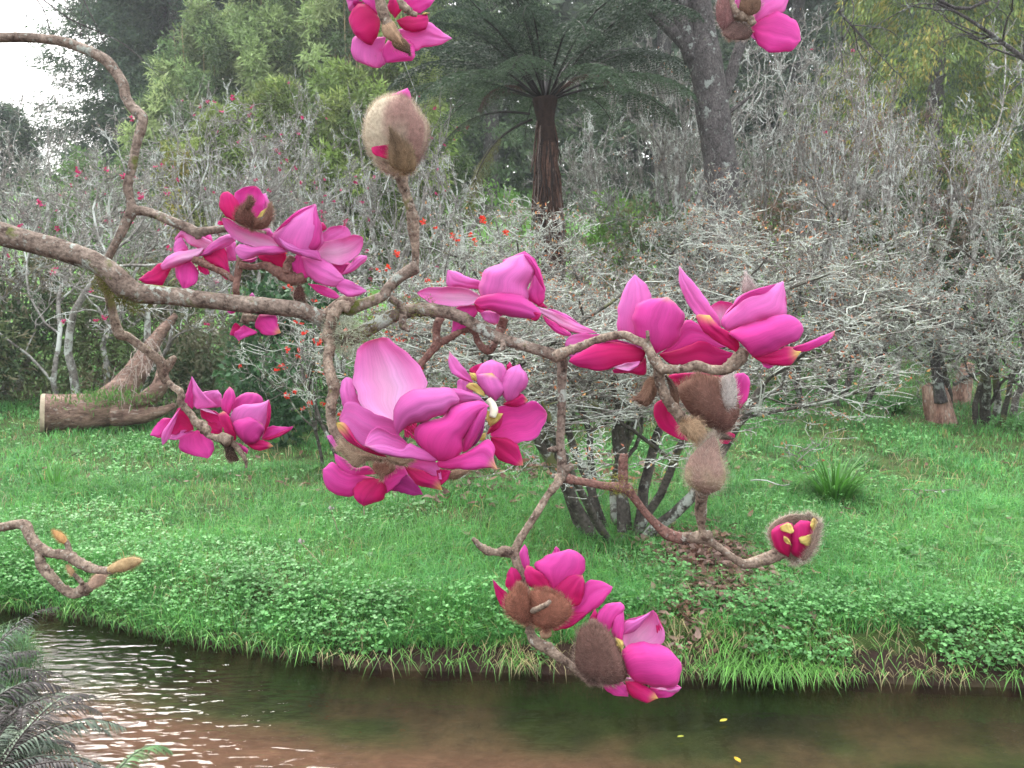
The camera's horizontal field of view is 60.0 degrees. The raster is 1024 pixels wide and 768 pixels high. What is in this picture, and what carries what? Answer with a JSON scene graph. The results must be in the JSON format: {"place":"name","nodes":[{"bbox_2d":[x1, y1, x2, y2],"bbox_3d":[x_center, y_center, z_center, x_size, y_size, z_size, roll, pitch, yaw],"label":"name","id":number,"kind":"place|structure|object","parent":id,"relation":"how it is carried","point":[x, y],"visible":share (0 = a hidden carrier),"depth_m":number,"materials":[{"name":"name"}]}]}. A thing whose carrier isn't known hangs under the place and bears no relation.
{"place":"outdoors","nodes":[
{"label":"outdoors","id":0,"kind":"place"},
{"bbox_2d":[0,0,1011,174],"label":"sky","id":1,"kind":"structure","parent":0,"point":[15,77],"materials":[{"name":"white"}]},
{"bbox_2d":[0,178,1023,767],"bbox_3d":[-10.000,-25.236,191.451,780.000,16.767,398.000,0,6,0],"label":"ground","id":2,"kind":"structure","parent":0,"point":[196,706],"depth_m":4.11,"materials":[{"name":"green plant"}]},
{"bbox_2d":[0,606,74,741],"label":"fern","id":3,"kind":"object","parent":2,"relation":"on","point":[25,653],"visible":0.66,"depth_m":4.00,"materials":[{"name":"green plant"}]},
{"bbox_2d":[0,720,77,767],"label":"fern","id":4,"kind":"object","parent":2,"relation":"on","point":[65,748],"visible":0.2,"depth_m":3.25,"materials":[{"name":"green plant"}]},
{"bbox_2d":[0,286,81,404],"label":"undergrowth bush","id":5,"kind":"object","parent":2,"relation":"on","point":[14,326],"visible":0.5,"depth_m":11.45,"materials":[{"name":"green plant"}]},
{"bbox_2d":[0,650,84,757],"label":"fern","id":6,"kind":"object","parent":2,"relation":"on","point":[27,688],"visible":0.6,"depth_m":3.54,"materials":[{"name":"green plant"}]},
{"bbox_2d":[0,97,90,225],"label":"conifer","id":7,"kind":"object","parent":2,"relation":"on","point":[6,116],"visible":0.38,"depth_m":33.10,"materials":[{"name":"green plant"}]},
{"bbox_2d":[29,458,79,490],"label":"grass clump","id":8,"kind":"object","parent":2,"relation":"on","point":[50,476],"visible":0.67,"depth_m":7.00,"materials":[{"name":"green plant"}]},
{"bbox_2d":[0,693,126,767],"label":"fern","id":9,"kind":"object","parent":2,"relation":"on","point":[21,746],"visible":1,"depth_m":3.01,"materials":[{"name":"green plant"}]},
{"bbox_2d":[0,71,139,312],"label":"bare shrub","id":10,"kind":"object","parent":2,"relation":"on","point":[39,143],"visible":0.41,"depth_m":19.46,"materials":[{"name":"grey plant"}]},
{"bbox_2d":[0,111,143,346],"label":"bare magnolia","id":11,"kind":"object","parent":2,"relation":"on","point":[67,202],"visible":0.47,"depth_m":17.04,"materials":[{"name":"grey plant"}]},
{"bbox_2d":[0,213,158,412],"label":"undergrowth bush","id":12,"kind":"object","parent":2,"relation":"on","point":[3,289],"visible":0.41,"depth_m":11.36,"materials":[{"name":"green plant"}]},
{"bbox_2d":[0,90,160,394],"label":"bare magnolia","id":13,"kind":"object","parent":2,"relation":"on","point":[22,210],"visible":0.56,"depth_m":12.16,"materials":[{"name":"grey plant"}]},
{"bbox_2d":[11,141,163,296],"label":"leafy shrub","id":14,"kind":"object","parent":2,"relation":"on","point":[71,167],"visible":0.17,"depth_m":21.25,"materials":[{"name":"green plant"}]},
{"bbox_2d":[20,0,190,128],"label":"bare tree","id":15,"kind":"object","parent":2,"relation":"on","point":[64,15],"visible":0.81,"depth_m":6.50,"materials":[{"name":"grey plant"}]},
{"bbox_2d":[22,313,203,432],"bbox_3d":[-4.232,-0.108,9.427,1.801,1.262,1.030,-2,6,-19],"label":"fallen log","id":16,"kind":"object","parent":2,"relation":"on","point":[120,399],"visible":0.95,"depth_m":9.41,"materials":[{"name":"brown wood"}]},
{"bbox_2d":[0,105,231,393],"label":"bare magnolia","id":17,"kind":"object","parent":2,"relation":"on","point":[68,344],"visible":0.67,"depth_m":10.50,"materials":[{"name":"pale bark"},{"name":"pink flower petals"}]},
{"bbox_2d":[0,248,256,408],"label":"undergrowth bush","id":18,"kind":"object","parent":2,"relation":"on","point":[170,283],"visible":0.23,"depth_m":11.58,"materials":[{"name":"green plant"}]},
{"bbox_2d":[60,0,200,202],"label":"conifer","id":19,"kind":"object","parent":2,"relation":"on","point":[162,28],"visible":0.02,"depth_m":35.78,"materials":[{"name":"green plant"}]},
{"bbox_2d":[116,745,172,767],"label":"fern","id":20,"kind":"object","parent":2,"relation":"on","point":[131,757],"visible":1,"depth_m":3.19,"materials":[{"name":"green plant"}]},
{"bbox_2d":[37,120,253,326],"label":"bare shrub","id":21,"kind":"object","parent":2,"relation":"on","point":[112,199],"visible":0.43,"depth_m":18.80,"materials":[{"name":"grey plant"}]},
{"bbox_2d":[3,0,294,208],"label":"conifer","id":22,"kind":"object","parent":2,"relation":"on","point":[108,15],"visible":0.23,"depth_m":32.65,"materials":[{"name":"green plant"}]},
{"bbox_2d":[113,68,214,262],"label":"bamboo","id":23,"kind":"object","parent":2,"relation":"on","point":[155,109],"visible":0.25,"depth_m":25.69,"materials":[{"name":"green plant"}]},
{"bbox_2d":[141,137,237,288],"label":"leafy shrub","id":24,"kind":"object","parent":2,"relation":"on","point":[166,159],"visible":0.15,"depth_m":20.19,"materials":[{"name":"green plant"}]},
{"bbox_2d":[2,78,379,386],"bbox_3d":[-5.413,-1.937,13.223,6.785,4.638,2.252,0,6,0],"label":"bare magnolia","id":25,"kind":"object","parent":2,"relation":"on","point":[273,191],"visible":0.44,"depth_m":13.04,"materials":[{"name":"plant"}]},
{"bbox_2d":[139,0,245,233],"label":"bamboo","id":26,"kind":"object","parent":2,"relation":"on","point":[199,18],"visible":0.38,"depth_m":26.64,"materials":[{"name":"green plant"}]},
{"bbox_2d":[105,0,318,137],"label":"conifer","id":27,"kind":"object","parent":2,"relation":"on","point":[166,5],"visible":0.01,"depth_m":36.23,"materials":[{"name":"green plant"}]},
{"bbox_2d":[151,98,278,283],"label":"bamboo","id":28,"kind":"object","parent":2,"relation":"on","point":[196,141],"visible":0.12,"depth_m":23.01,"materials":[{"name":"green plant"}]},
{"bbox_2d":[122,286,327,424],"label":"undergrowth bush","id":29,"kind":"object","parent":2,"relation":"on","point":[183,360],"visible":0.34,"depth_m":10.71,"materials":[{"name":"green plant"}]},
{"bbox_2d":[96,66,356,332],"bbox_3d":[-5.878,-3.476,18.270,5.199,5.720,2.641,0,6,0],"label":"bare magnolia","id":30,"kind":"object","parent":2,"relation":"on","point":[322,179],"visible":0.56,"depth_m":17.94,"materials":[{"name":"grey plant"}]},
{"bbox_2d":[186,9,273,177],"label":"bamboo","id":31,"kind":"object","parent":2,"relation":"on","point":[213,67],"visible":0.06,"depth_m":27.47,"materials":[{"name":"green plant"}]},
{"bbox_2d":[197,0,306,254],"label":"bamboo","id":32,"kind":"object","parent":2,"relation":"on","point":[254,68],"visible":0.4,"depth_m":26.21,"materials":[{"name":"green plant"}]},
{"bbox_2d":[205,73,351,286],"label":"bamboo","id":33,"kind":"object","parent":2,"relation":"on","point":[279,90],"visible":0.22,"depth_m":22.87,"materials":[{"name":"green plant"}]},
{"bbox_2d":[211,270,355,448],"bbox_3d":[-2.268,-0.220,9.224,1.614,2.087,1.870,2,6,19],"label":"ivy mound","id":34,"kind":"object","parent":2,"relation":"on","point":[292,417],"visible":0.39,"depth_m":8.83,"materials":[{"name":"green plant"}]},
{"bbox_2d":[233,0,345,148],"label":"bamboo","id":35,"kind":"object","parent":2,"relation":"on","point":[291,69],"visible":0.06,"depth_m":26.88,"materials":[{"name":"green plant"}]},
{"bbox_2d":[214,116,370,303],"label":"bare shrub","id":36,"kind":"object","parent":2,"relation":"on","point":[309,152],"visible":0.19,"depth_m":20.34,"materials":[{"name":"grey plant"}]},
{"bbox_2d":[297,539,327,571],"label":"dry stalk","id":37,"kind":"object","parent":2,"relation":"on","point":[300,541],"visible":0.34,"depth_m":4.95,"materials":[{"name":"beige plant"}]},
{"bbox_2d":[255,0,380,210],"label":"bamboo","id":38,"kind":"object","parent":2,"relation":"on","point":[292,47],"visible":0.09,"depth_m":26.12,"materials":[{"name":"green plant"}]},
{"bbox_2d":[291,0,354,64],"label":"conifer","id":39,"kind":"object","parent":2,"relation":"on","point":[320,61],"visible":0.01,"depth_m":42.06,"materials":[{"name":"green plant"}]},
{"bbox_2d":[328,505,338,537],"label":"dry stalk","id":40,"kind":"object","parent":2,"relation":"on","point":[330,507],"visible":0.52,"depth_m":5.60,"materials":[{"name":"grey plant"}]},
{"bbox_2d":[273,56,403,282],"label":"bamboo","id":41,"kind":"object","parent":2,"relation":"on","point":[341,77],"visible":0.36,"depth_m":22.66,"materials":[{"name":"green plant"}]},
{"bbox_2d":[206,18,476,374],"bbox_3d":[-2.575,-2.826,13.928,4.166,6.195,1.276,-2,6,-17],"label":"bare magnolia","id":42,"kind":"object","parent":2,"relation":"on","point":[420,213],"visible":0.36,"depth_m":13.90,"materials":[{"name":"grey plant"}]},
{"bbox_2d":[291,0,404,233],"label":"bamboo","id":43,"kind":"object","parent":2,"relation":"on","point":[315,43],"visible":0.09,"depth_m":25.43,"materials":[{"name":"green plant"}]},
{"bbox_2d":[221,253,484,468],"bbox_3d":[-1.205,-0.132,7.506,2.220,2.074,2.158,0,6,0],"label":"quince shrub","id":44,"kind":"object","parent":2,"relation":"on","point":[309,394],"visible":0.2,"depth_m":7.42,"materials":[{"name":"grey plant"}]},
{"bbox_2d":[290,0,479,184],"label":"conifer","id":45,"kind":"object","parent":2,"relation":"on","point":[461,99],"visible":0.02,"depth_m":40.62,"materials":[{"name":"green plant"}]},
{"bbox_2d":[326,12,465,283],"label":"bamboo","id":46,"kind":"object","parent":2,"relation":"on","point":[379,79],"visible":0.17,"depth_m":23.92,"materials":[{"name":"green plant"}]},
{"bbox_2d":[303,118,498,340],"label":"bare shrub","id":47,"kind":"object","parent":2,"relation":"on","point":[351,165],"visible":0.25,"depth_m":17.34,"materials":[{"name":"grey plant"}]},
{"bbox_2d":[0,0,834,702],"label":"magnolia tree","id":48,"kind":"object","parent":2,"relation":"on","point":[390,400],"visible":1,"depth_m":1.24,"materials":[{"name":"pink plant"}]},
{"bbox_2d":[311,84,539,378],"bbox_3d":[-1.425,-2.178,13.795,2.957,4.877,2.406,4,7,36],"label":"bare shrub","id":49,"kind":"object","parent":2,"relation":"on","point":[455,201],"visible":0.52,"depth_m":13.59,"materials":[{"name":"grey plant"}]},
{"bbox_2d":[366,0,491,254],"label":"bamboo","id":50,"kind":"object","parent":2,"relation":"on","point":[459,162],"visible":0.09,"depth_m":27.88,"materials":[{"name":"green plant"}]},
{"bbox_2d":[358,201,514,446],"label":"quince shrub","id":51,"kind":"object","parent":2,"relation":"on","point":[428,280],"visible":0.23,"depth_m":7.65,"materials":[{"name":"grey plant"}]},
{"bbox_2d":[421,178,573,324],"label":"leafy shrub","id":52,"kind":"object","parent":2,"relation":"on","point":[498,201],"visible":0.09,"depth_m":17.31,"materials":[{"name":"green plant"}]},
{"bbox_2d":[0,440,1010,656],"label":"fallen leaves","id":53,"kind":"object","parent":2,"relation":"on","point":[695,549],"visible":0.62,"depth_m":5.03,"materials":[{"name":"brown plant"}]},
{"bbox_2d":[0,324,1023,745],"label":"grass","id":54,"kind":"structure","parent":2,"relation":"on","point":[384,556],"depth_m":5.66,"materials":[{"name":"green plant"}]},
{"bbox_2d":[0,377,1023,678],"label":"ground cover","id":55,"kind":"object","parent":2,"relation":"on","point":[298,595],"visible":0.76,"depth_m":4.58,"materials":[{"name":"green plant"}]},
{"bbox_2d":[0,557,1023,699],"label":"overhanging grass","id":56,"kind":"structure","parent":2,"relation":"on","point":[771,668],"depth_m":4.14,"materials":[{"name":"green plant"}]},
{"bbox_2d":[398,0,625,211],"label":"conifer","id":57,"kind":"object","parent":2,"relation":"on","point":[492,133],"visible":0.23,"depth_m":36.52,"materials":[{"name":"green plant"}]},
{"bbox_2d":[333,177,698,422],"bbox_3d":[0.528,-0.696,10.283,4.953,3.236,3.743,-2,6,-22],"label":"lichen shrub","id":58,"kind":"object","parent":2,"relation":"on","point":[487,260],"visible":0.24,"depth_m":10.12,"materials":[{"name":"grey plant"}]},
{"bbox_2d":[379,0,704,369],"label":"tree fern","id":59,"kind":"object","parent":2,"relation":"on","point":[547,181],"visible":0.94,"depth_m":14.13,"materials":[{"name":"green plant"}]},
{"bbox_2d":[227,195,967,544],"bbox_3d":[0.402,-0.022,5.603,4.312,2.350,3.279,2,6,21],"label":"lichen shrub","id":60,"kind":"object","parent":2,"relation":"on","point":[617,389],"visible":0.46,"depth_m":5.15,"materials":[{"name":"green plant"}]},
{"bbox_2d":[527,122,686,311],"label":"bare shrub","id":61,"kind":"object","parent":2,"relation":"on","point":[602,199],"visible":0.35,"depth_m":17.33,"materials":[{"name":"grey plant"}]},
{"bbox_2d":[574,188,643,315],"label":"leafy shrub","id":62,"kind":"object","parent":2,"relation":"on","point":[599,232],"visible":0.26,"depth_m":16.84,"materials":[{"name":"green plant"}]},
{"bbox_2d":[539,193,756,367],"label":"bare shrub","id":63,"kind":"object","parent":2,"relation":"on","point":[644,209],"visible":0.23,"depth_m":15.20,"materials":[{"name":"grey plant"}]},
{"bbox_2d":[521,34,801,294],"bbox_3d":[3.705,-4.410,19.175,5.325,7.257,6.453,4,7,38],"label":"bare shrub","id":64,"kind":"object","parent":2,"relation":"on","point":[660,130],"visible":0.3,"depth_m":18.88,"materials":[{"name":"grey plant"}]},
{"bbox_2d":[536,0,797,212],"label":"tree","id":65,"kind":"object","parent":2,"relation":"on","point":[579,6],"visible":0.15,"depth_m":36.24,"materials":[{"name":"green plant"}]},
{"bbox_2d":[315,0,1023,190],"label":"wood","id":66,"kind":"object","parent":2,"relation":"on","point":[565,5],"visible":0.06,"depth_m":45.97,"materials":[{"name":"green plant"}]},
{"bbox_2d":[596,7,769,320],"bbox_3d":[3.045,-3.478,16.254,3.188,6.832,1.976,2,6,17],"label":"bare shrub","id":67,"kind":"object","parent":2,"relation":"on","point":[678,181],"visible":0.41,"depth_m":16.33,"materials":[{"name":"grey plant"}]},
{"bbox_2d":[637,0,752,374],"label":"grey tree","id":68,"kind":"object","parent":2,"relation":"on","point":[698,46],"visible":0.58,"depth_m":13.71,"materials":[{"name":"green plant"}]},
{"bbox_2d":[498,155,906,390],"bbox_3d":[2.443,-1.213,12.134,5.405,3.926,5.143,0,6,0],"label":"lichen shrub","id":69,"kind":"object","parent":2,"relation":"on","point":[701,251],"visible":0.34,"depth_m":11.47,"materials":[{"name":"grey plant"}]},
{"bbox_2d":[628,8,894,351],"bbox_3d":[4.434,-3.493,16.099,4.998,6.843,1.994,-3,7,-31],"label":"bare magnolia","id":70,"kind":"object","parent":2,"relation":"on","point":[806,159],"visible":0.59,"depth_m":16.36,"materials":[{"name":"grey plant"}]},
{"bbox_2d":[661,1,916,337],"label":"bare shrub","id":71,"kind":"object","parent":2,"relation":"on","point":[760,162],"visible":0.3,"depth_m":16.02,"materials":[{"name":"grey plant"}]},
{"bbox_2d":[771,392,806,406],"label":"grass clump","id":72,"kind":"object","parent":2,"relation":"on","point":[792,402],"visible":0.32,"depth_m":10.95,"materials":[{"name":"green plant"}]},
{"bbox_2d":[674,0,917,204],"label":"conifer","id":73,"kind":"object","parent":2,"relation":"on","point":[797,5],"visible":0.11,"depth_m":38.53,"materials":[{"name":"green plant"}]},
{"bbox_2d":[598,165,1001,407],"bbox_3d":[3.596,-0.840,11.160,4.380,3.623,3.249,2,6,19],"label":"lichen shrub","id":74,"kind":"object","parent":2,"relation":"on","point":[903,227],"visible":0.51,"depth_m":10.71,"materials":[{"name":"grey plant"}]},
{"bbox_2d":[782,453,820,470],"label":"grass clump","id":75,"kind":"object","parent":2,"relation":"on","point":[794,460],"visible":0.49,"depth_m":7.62,"materials":[{"name":"green plant"}]},
{"bbox_2d":[695,177,912,363],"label":"leafy shrub","id":76,"kind":"object","parent":2,"relation":"on","point":[775,209],"visible":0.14,"depth_m":16.16,"materials":[{"name":"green plant"}]},
{"bbox_2d":[762,445,902,504],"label":"grass clump","id":77,"kind":"object","parent":2,"relation":"on","point":[835,485],"visible":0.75,"depth_m":6.42,"materials":[{"name":"green plant"}]},
{"bbox_2d":[741,61,945,326],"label":"bare shrub","id":78,"kind":"object","parent":2,"relation":"on","point":[875,150],"visible":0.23,"depth_m":18.13,"materials":[{"name":"grey plant"}]},
{"bbox_2d":[840,455,884,469],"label":"grass clump","id":79,"kind":"object","parent":2,"relation":"on","point":[870,464],"visible":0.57,"depth_m":7.59,"materials":[{"name":"green plant"}]},
{"bbox_2d":[742,0,1001,212],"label":"conifer","id":80,"kind":"object","parent":2,"relation":"on","point":[822,35],"visible":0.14,"depth_m":34.78,"materials":[{"name":"green plant"}]},
{"bbox_2d":[770,46,999,384],"bbox_3d":[5.545,-2.408,13.187,3.974,5.530,2.248,0,6,0],"label":"bare magnolia","id":81,"kind":"object","parent":2,"relation":"on","point":[888,171],"visible":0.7,"depth_m":12.97,"materials":[{"name":"grey plant"}]},
{"bbox_2d":[746,18,1023,349],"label":"bare shrub","id":82,"kind":"object","parent":2,"relation":"on","point":[926,183],"visible":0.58,"depth_m":15.99,"materials":[{"name":"grey plant"}]},
{"bbox_2d":[861,394,914,413],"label":"grass clump","id":83,"kind":"object","parent":2,"relation":"on","point":[896,409],"visible":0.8,"depth_m":10.42,"materials":[{"name":"green plant"}]},
{"bbox_2d":[758,0,1023,275],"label":"conifer","id":84,"kind":"object","parent":2,"relation":"on","point":[932,71],"visible":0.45,"depth_m":20.52,"materials":[{"name":"green plant"}]},
{"bbox_2d":[804,160,978,338],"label":"leafy shrub","id":85,"kind":"object","parent":2,"relation":"on","point":[900,214],"visible":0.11,"depth_m":17.93,"materials":[{"name":"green plant"}]},
{"bbox_2d":[815,199,1023,426],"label":"lichen shrub","id":86,"kind":"object","parent":2,"relation":"on","point":[988,346],"visible":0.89,"depth_m":9.43,"materials":[{"name":"grey plant"}]},
{"bbox_2d":[815,0,1023,239],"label":"conifer","id":87,"kind":"object","parent":2,"relation":"on","point":[902,59],"visible":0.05,"depth_m":29.46,"materials":[{"name":"green plant"}]},
{"bbox_2d":[827,101,1020,309],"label":"bare shrub","id":88,"kind":"object","parent":2,"relation":"on","point":[941,168],"visible":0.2,"depth_m":18.64,"materials":[{"name":"grey plant"}]},
{"bbox_2d":[827,0,1023,120],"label":"bare tree","id":89,"kind":"object","parent":2,"relation":"on","point":[990,35],"visible":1,"depth_m":8.48,"materials":[{"name":"grey plant"}]},
{"bbox_2d":[837,90,1023,336],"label":"bare shrub","id":90,"kind":"object","parent":2,"relation":"on","point":[1018,200],"visible":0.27,"depth_m":17.57,"materials":[{"name":"grey plant"}]},
{"bbox_2d":[918,332,957,423],"bbox_3d":[4.724,-0.013,9.849,0.521,1.201,0.355,0,6,0],"label":"tree stump","id":91,"kind":"object","parent":2,"relation":"on","point":[937,404],"visible":0.57,"depth_m":9.76,"materials":[{"name":"brown wood"}]},
{"bbox_2d":[898,0,1023,282],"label":"conifer","id":92,"kind":"object","parent":2,"relation":"on","point":[951,111],"visible":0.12,"depth_m":22.32,"materials":[{"name":"green plant"}]},
{"bbox_2d":[952,362,979,404],"bbox_3d":[5.686,0.026,11.177,0.366,0.603,0.274,0,6,0],"label":"tree stump","id":93,"kind":"object","parent":2,"relation":"on","point":[961,394],"visible":0.56,"depth_m":11.10,"materials":[{"name":"brown wood"}]},
{"bbox_2d":[920,186,1023,346],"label":"leafy shrub","id":94,"kind":"object","parent":2,"relation":"on","point":[956,237],"visible":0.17,"depth_m":16.63,"materials":[{"name":"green plant"}]},
{"bbox_2d":[960,129,1016,363],"bbox_3d":[8.881,-2.526,13.580,3.821,5.612,2.026,0,6,0],"label":"bare magnolia","id":95,"kind":"object","parent":2,"relation":"on","point":[994,202],"visible":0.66,"depth_m":13.65,"materials":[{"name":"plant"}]}
]}

